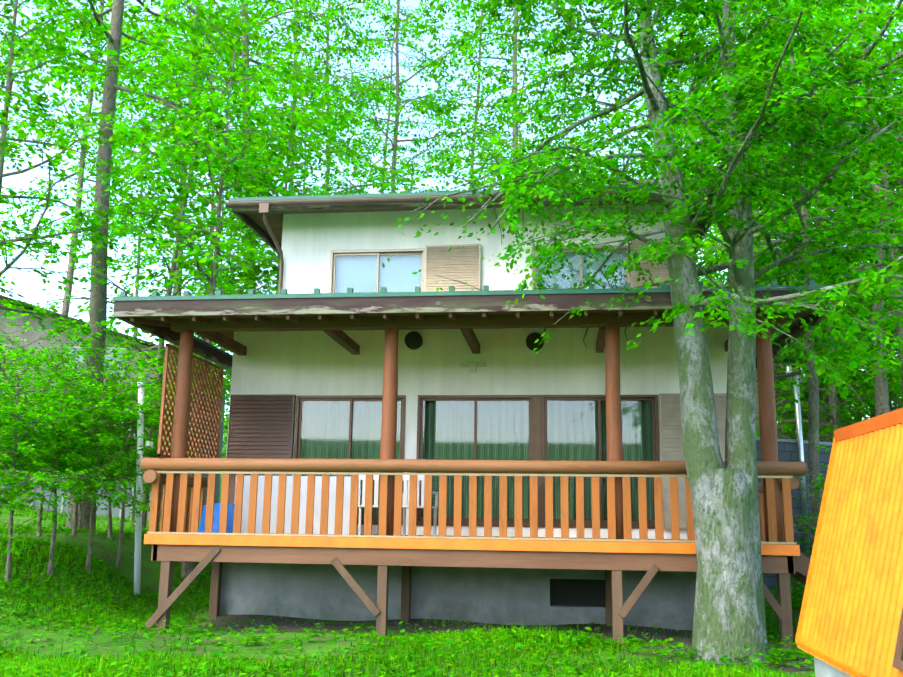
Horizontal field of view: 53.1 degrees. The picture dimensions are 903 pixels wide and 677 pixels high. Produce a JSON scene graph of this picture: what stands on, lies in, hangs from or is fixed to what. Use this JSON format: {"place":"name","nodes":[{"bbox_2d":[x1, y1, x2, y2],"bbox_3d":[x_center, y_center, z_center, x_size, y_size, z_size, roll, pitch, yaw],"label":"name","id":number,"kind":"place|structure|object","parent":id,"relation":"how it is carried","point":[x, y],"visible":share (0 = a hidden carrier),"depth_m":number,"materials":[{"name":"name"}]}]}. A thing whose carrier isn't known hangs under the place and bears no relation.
{"place":"outdoors","nodes":[
{"label":"outdoors","id":0,"kind":"place"},
{"bbox_2d":[0,423,814,676],"bbox_3d":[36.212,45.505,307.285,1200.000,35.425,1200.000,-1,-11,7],"label":"terrain","id":1,"kind":"structure","parent":0,"point":[150,574],"depth_m":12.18,"materials":[{"name":"green plant"}]},
{"bbox_2d":[0,302,225,519],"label":"neighbour walls","id":2,"kind":"structure","parent":1,"relation":"on","point":[30,335],"depth_m":28.97,"materials":[{"name":"grey paint"}]},
{"bbox_2d":[0,346,145,519],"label":"trim","id":3,"kind":"structure","parent":2,"relation":"attached to","point":[120,511],"depth_m":27.96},
{"bbox_2d":[0,349,134,519],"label":"window glass","id":4,"kind":"object","parent":3,"relation":"in","point":[114,511],"visible":0.02,"depth_m":27.94,"materials":[{"name":"clear glass"}]},
{"bbox_2d":[0,295,230,389],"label":"neighbour roof","id":5,"kind":"structure","parent":2,"relation":"on","point":[2,297],"depth_m":28.95,"materials":[{"name":"grey"}]},
{"bbox_2d":[134,382,152,596],"bbox_3d":[-5.345,2.589,15.465,0.363,3.718,0.150,-1,-11,7],"label":"pole","id":6,"kind":"object","parent":1,"relation":"on","point":[137,551],"visible":0.58,"depth_m":15.40,"materials":[{"name":"grey metal"}]},
{"bbox_2d":[0,521,814,676],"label":"ground weeds","id":7,"kind":"object","parent":1,"relation":"on","point":[793,654],"visible":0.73,"depth_m":10.38,"materials":[{"name":"green plant"}]},
{"bbox_2d":[0,0,902,588],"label":"tree foliage","id":8,"kind":"object","parent":1,"relation":"on","point":[852,374],"visible":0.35,"depth_m":18.44,"materials":[{"name":"green plant"}]},
{"bbox_2d":[0,0,902,581],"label":"tree trunks","id":9,"kind":"object","parent":1,"relation":"on","point":[82,514],"visible":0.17,"depth_m":19.68,"materials":[{"name":"plant"}]},
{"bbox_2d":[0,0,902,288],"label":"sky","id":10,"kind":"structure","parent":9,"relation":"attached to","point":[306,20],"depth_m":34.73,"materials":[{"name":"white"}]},
{"bbox_2d":[219,562,696,629],"bbox_3d":[0.807,4.676,17.630,8.250,1.670,7.500,-1,-11,7],"label":"house foundation","id":11,"kind":"object","parent":1,"relation":"on","point":[509,596],"visible":0.31,"depth_m":14.02,"materials":[{"name":"concrete"}]},
{"bbox_2d":[226,326,728,538],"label":"house wall","id":12,"kind":"structure","parent":11,"relation":"on","point":[310,363],"depth_m":14.68,"materials":[{"name":"paint"}]},
{"bbox_2d":[227,394,295,503],"bbox_3d":[-3.131,1.952,14.763,1.090,2.080,0.088,-1,-11,7],"label":"shutter","id":13,"kind":"object","parent":12,"relation":"attached to","point":[261,426],"visible":0.6,"depth_m":14.82,"materials":[{"name":"brown wood"}]},
{"bbox_2d":[300,401,303,457],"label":"window frame","id":14,"kind":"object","parent":12,"relation":"in","point":[301,429],"depth_m":15.15,"materials":[{"name":"metal"}]},
{"bbox_2d":[293,395,405,524],"bbox_3d":[-1.657,1.959,14.665,1.820,2.070,0.125,-1,-11,7],"label":"door frame","id":15,"kind":"object","parent":12,"relation":"attached to","point":[350,398],"visible":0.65,"depth_m":14.78,"materials":[{"name":"brown metal"}]},
{"bbox_2d":[300,401,400,516],"bbox_3d":[-1.655,1.942,14.678,1.650,1.862,0.035,-1,-11,7],"label":"door glass","id":16,"kind":"object","parent":15,"relation":"on","point":[342,434],"visible":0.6,"depth_m":14.77,"materials":[{"name":"clear glass"}]},
{"bbox_2d":[301,401,400,516],"bbox_3d":[-1.642,1.971,14.787,1.690,1.936,0.056,-1,-11,7],"label":"door curtain","id":17,"kind":"object","parent":15,"relation":"attached to","point":[336,433],"depth_m":14.89,"materials":[{"name":"fabric"}]},
{"bbox_2d":[281,204,664,293],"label":"upper wall","id":18,"kind":"structure","parent":12,"relation":"on","point":[310,241],"depth_m":15.26,"materials":[{"name":"white paint"}]},
{"bbox_2d":[329,248,424,292],"bbox_3d":[-1.243,-1.011,15.213,1.630,0.980,0.125,-1,-11,7],"label":"window frame","id":19,"kind":"object","parent":18,"relation":"attached to","point":[382,252],"visible":0.54,"depth_m":15.26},
{"bbox_2d":[336,255,420,292],"bbox_3d":[-1.242,-1.028,15.226,1.460,0.772,0.035,-1,-11,7],"label":"window glass","id":20,"kind":"object","parent":19,"relation":"on","point":[374,271],"visible":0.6,"depth_m":15.24,"materials":[{"name":"clear glass"}]},
{"bbox_2d":[335,252,625,292],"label":"window screens","id":21,"kind":"object","parent":19,"relation":"attached to","point":[365,286],"depth_m":15.29,"materials":[{"name":"glass"}]},
{"bbox_2d":[424,244,480,291],"bbox_3d":[0.018,-1.040,14.981,0.930,1.060,0.088,-1,-11,7],"label":"shutter","id":22,"kind":"object","parent":18,"relation":"attached to","point":[464,265],"visible":0.73,"depth_m":14.97,"materials":[{"name":"beige wood"}]},
{"bbox_2d":[229,185,710,247],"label":"house roof","id":23,"kind":"structure","parent":18,"relation":"on","point":[412,194],"depth_m":14.69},
{"bbox_2d":[239,198,712,246],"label":"house soffit","id":24,"kind":"structure","parent":23,"relation":"attached to","point":[275,219],"depth_m":15.20,"materials":[{"name":"wood"}]},
{"bbox_2d":[232,194,722,255],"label":"house fascia","id":25,"kind":"structure","parent":23,"relation":"attached to","point":[254,227],"depth_m":14.76,"materials":[{"name":"brown wood"}]},
{"bbox_2d":[225,189,716,293],"bbox_3d":[0.319,-1.384,14.585,8.030,1.647,0.868,-1,-11,7],"label":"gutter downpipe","id":26,"kind":"object","parent":18,"relation":"attached to","point":[264,208],"visible":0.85,"depth_m":14.61,"materials":[{"name":"brown metal"}]},
{"bbox_2d":[532,245,631,289],"bbox_3d":[2.122,-1.035,14.806,1.610,0.960,0.125,-1,-11,7],"label":"window frame","id":27,"kind":"object","parent":18,"relation":"attached to","point":[624,248],"visible":0.31,"depth_m":14.82,"materials":[{"name":"beige metal"}]},
{"bbox_2d":[537,252,625,288],"bbox_3d":[2.124,-1.052,14.819,1.440,0.752,0.035,-1,-11,7],"label":"window glass","id":28,"kind":"object","parent":27,"relation":"on","point":[582,270],"visible":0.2,"depth_m":14.83,"materials":[{"name":"clear glass"}]},
{"bbox_2d":[630,240,668,287],"bbox_3d":[3.309,-1.073,14.585,0.800,1.060,0.088,-1,-11,7],"label":"shutter","id":29,"kind":"object","parent":18,"relation":"attached to","point":[661,272],"visible":0.27,"depth_m":14.57,"materials":[{"name":"beige wood"}]},
{"bbox_2d":[460,361,486,371],"bbox_3d":[0.349,0.456,14.638,0.440,0.160,0.090,-1,-11,7],"label":"wall lamp","id":30,"kind":"object","parent":12,"relation":"attached to","point":[472,365],"visible":1,"depth_m":14.61,"materials":[{"name":"beige"}]},
{"bbox_2d":[405,331,543,350],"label":"wall vents","id":31,"kind":"object","parent":12,"relation":"in","point":[413,340],"visible":0.96,"depth_m":14.74,"materials":[{"name":"black metal"}]},
{"bbox_2d":[416,395,533,526],"bbox_3d":[0.378,1.938,14.420,1.880,2.070,0.125,-1,-11,7],"label":"door frame","id":32,"kind":"object","parent":12,"relation":"attached to","point":[480,521],"visible":0.69,"depth_m":14.49,"materials":[{"name":"brown metal"}]},
{"bbox_2d":[421,401,528,518],"bbox_3d":[0.393,1.951,14.542,1.750,1.936,0.056,-1,-11,7],"label":"door curtain","id":33,"kind":"object","parent":32,"relation":"hanging from","point":[510,423],"depth_m":14.60,"materials":[{"name":"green fabric"}]},
{"bbox_2d":[421,401,528,518],"bbox_3d":[0.380,1.922,14.434,1.710,1.862,0.035,-1,-11,7],"label":"door glass","id":34,"kind":"object","parent":32,"relation":"on","point":[477,451],"visible":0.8,"depth_m":14.49,"materials":[{"name":"clear glass"}]},
{"bbox_2d":[122,307,829,355],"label":"roof rafters","id":35,"kind":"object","parent":12,"relation":"attached to","point":[220,330],"depth_m":12.84,"materials":[{"name":"brown wood"}]},
{"bbox_2d":[113,280,840,357],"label":"porch roof","id":36,"kind":"structure","parent":35,"relation":"on","point":[251,294],"depth_m":12.32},
{"bbox_2d":[113,290,839,371],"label":"house fascia","id":37,"kind":"structure","parent":36,"relation":"attached to","point":[397,304],"depth_m":12.39,"materials":[{"name":"wood"}]},
{"bbox_2d":[534,395,541,526],"bbox_3d":[1.371,1.928,14.298,0.120,2.070,0.130,-1,-11,7],"label":"mullion door","id":38,"kind":"structure","parent":12,"relation":"attached to","point":[537,427],"depth_m":14.29,"materials":[{"name":"brown metal"}]},
{"bbox_2d":[542,395,659,528],"bbox_3d":[2.334,1.918,14.185,1.820,2.070,0.125,-1,-11,7],"label":"door frame","id":39,"kind":"object","parent":12,"relation":"attached to","point":[656,457],"visible":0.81,"depth_m":14.23,"materials":[{"name":"brown metal"}]},
{"bbox_2d":[547,401,654,520],"bbox_3d":[2.349,1.931,14.306,1.690,1.936,0.056,-1,-11,7],"label":"door curtain","id":40,"kind":"object","parent":39,"relation":"hanging from","point":[570,426],"depth_m":14.36,"materials":[{"name":"green fabric"}]},
{"bbox_2d":[547,401,654,520],"bbox_3d":[2.336,1.902,14.198,1.650,1.862,0.035,-1,-11,7],"label":"door glass","id":41,"kind":"object","parent":39,"relation":"on","point":[598,450],"visible":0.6,"depth_m":14.25,"materials":[{"name":"clear glass"}]},
{"bbox_2d":[659,393,725,528],"bbox_3d":[3.794,1.883,13.930,1.100,2.080,0.088,-1,-11,7],"label":"shutter","id":42,"kind":"object","parent":12,"relation":"attached to","point":[671,442],"visible":0.31,"depth_m":13.98,"materials":[{"name":"beige wood"}]},
{"bbox_2d":[550,579,605,605],"bbox_3d":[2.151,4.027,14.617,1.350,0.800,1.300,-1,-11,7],"label":"vent","id":43,"kind":"object","parent":11,"relation":"on","point":[579,592],"visible":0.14,"depth_m":13.99,"materials":[{"name":"black metal"}]},
{"bbox_2d":[145,545,793,652],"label":"deck supports","id":44,"kind":"object","parent":1,"relation":"on","point":[617,611],"visible":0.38,"depth_m":12.15,"materials":[{"name":"brown wood"}]},
{"bbox_2d":[144,534,799,555],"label":"deck edge beam","id":45,"kind":"structure","parent":44,"relation":"on","point":[512,545],"depth_m":12.07,"materials":[{"name":"yellow paint"}]},
{"bbox_2d":[174,533,795,544],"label":"deck floor","id":46,"kind":"structure","parent":45,"relation":"on","point":[483,539],"depth_m":12.48,"materials":[{"name":"brown wood"}]},
{"bbox_2d":[198,502,234,532],"bbox_3d":[-3.431,2.644,13.344,0.440,0.460,0.450,-1,-11,7],"label":"container","id":47,"kind":"object","parent":46,"relation":"on","point":[230,519],"visible":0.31,"depth_m":13.16,"materials":[{"name":"blue plastic"}]},
{"bbox_2d":[234,475,438,535],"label":"chairs","id":48,"kind":"object","parent":46,"relation":"on","point":[303,501],"visible":0.33,"depth_m":13.94,"materials":[{"name":"white plastic"}]},
{"bbox_2d":[148,471,793,544],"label":"railing balusters","id":49,"kind":"object","parent":46,"relation":"on","point":[197,495],"visible":0.77,"depth_m":12.21,"materials":[{"name":"brown wood"}]},
{"bbox_2d":[143,470,799,492],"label":"log rails","id":50,"kind":"object","parent":49,"relation":"on","point":[150,476],"visible":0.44,"depth_m":12.70,"materials":[{"name":"brown wood"}]},
{"bbox_2d":[147,471,796,543],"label":"rail strips","id":51,"kind":"object","parent":49,"relation":"attached to","point":[457,474],"visible":0.82,"depth_m":12.19,"materials":[{"name":"beige wood"}]},
{"bbox_2d":[140,458,806,475],"bbox_3d":[0.107,1.733,12.268,9.020,0.182,0.180,-1,-11,7],"label":"log rail","id":52,"kind":"object","parent":49,"relation":"on","point":[460,466],"visible":1,"depth_m":12.23,"materials":[{"name":"brown wood"}]},
{"bbox_2d":[170,323,783,541],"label":"porch posts","id":53,"kind":"object","parent":46,"relation":"on","point":[767,421],"visible":0.6,"depth_m":12.40,"materials":[{"name":"brown wood"}]},
{"bbox_2d":[157,343,223,457],"bbox_3d":[-3.979,1.082,13.937,0.046,1.626,2.206,-1,-11,7],"label":"lattice panel","id":54,"kind":"object","parent":53,"relation":"attached to","point":[165,391],"visible":0.62,"depth_m":14.07,"materials":[{"name":"brown wood"}]},
{"bbox_2d":[151,544,794,573],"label":"deck beams","id":55,"kind":"structure","parent":44,"relation":"on","point":[491,559],"depth_m":12.07,"materials":[{"name":"brown wood"}]},
{"bbox_2d":[176,615,814,673],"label":"bare soil patches","id":56,"kind":"object","parent":1,"relation":"on","point":[438,626],"visible":0.38,"depth_m":13.03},
{"bbox_2d":[408,0,902,664],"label":"tree","id":57,"kind":"object","parent":1,"relation":"on","point":[730,614],"visible":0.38,"depth_m":11.13,"materials":[{"name":"grey plant"}]},
{"bbox_2d":[382,0,902,407],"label":"tree foliage","id":58,"kind":"object","parent":57,"relation":"attached to","point":[842,110],"visible":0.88,"depth_m":10.70,"materials":[{"name":"green plant"}]},
{"bbox_2d":[756,440,831,590],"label":"block wall","id":59,"kind":"structure","parent":1,"relation":"on","point":[787,451],"depth_m":19.32,"materials":[{"name":"concrete"}]},
{"bbox_2d":[756,437,832,444],"bbox_3d":[8.685,2.388,20.278,6.617,0.060,0.260,7,-13,-27],"label":"wall coping","id":60,"kind":"object","parent":59,"relation":"on","point":[795,441],"depth_m":19.49,"materials":[{"name":"grey concrete"}]},
{"bbox_2d":[786,366,809,557],"bbox_3d":[7.477,2.646,19.326,0.505,4.132,0.127,7,-13,-28],"label":"pole","id":61,"kind":"object","parent":1,"relation":"on","point":[799,440],"visible":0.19,"depth_m":19.36,"materials":[{"name":"metal"}]},
{"bbox_2d":[790,553,809,585],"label":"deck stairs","id":62,"kind":"structure","parent":1,"relation":"on","point":[802,562],"depth_m":11.93,"materials":[{"name":"brown wood"}]},
{"bbox_2d":[795,437,869,676],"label":"roof trim","id":63,"kind":"structure","parent":1,"relation":"on","point":[856,672],"depth_m":8.82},
{"bbox_2d":[797,422,902,676],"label":"hut corrugated roof","id":64,"kind":"structure","parent":63,"relation":"on","point":[851,614],"depth_m":7.54,"materials":[{"name":"yellow metal"}]},
{"bbox_2d":[834,408,902,441],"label":"roof trim","id":65,"kind":"structure","parent":64,"relation":"on","point":[889,419],"depth_m":8.00,"materials":[{"name":"orange wood"}]},
{"bbox_2d":[814,657,850,676],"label":"hut concrete base","id":66,"kind":"object","parent":1,"relation":"on","point":[823,669],"depth_m":8.25,"materials":[{"name":"grey concrete"}]},
{"bbox_2d":[0,0,902,419],"label":"sky","id":67,"kind":"structure","parent":0,"point":[29,285],"materials":[{"name":"white"}]},
{"bbox_2d":[892,607,902,670],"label":"hut window frame","id":68,"kind":"object","parent":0,"point":[897,662],"visible":0.9,"depth_m":6.17,"materials":[{"name":"brown wood"}]}
]}

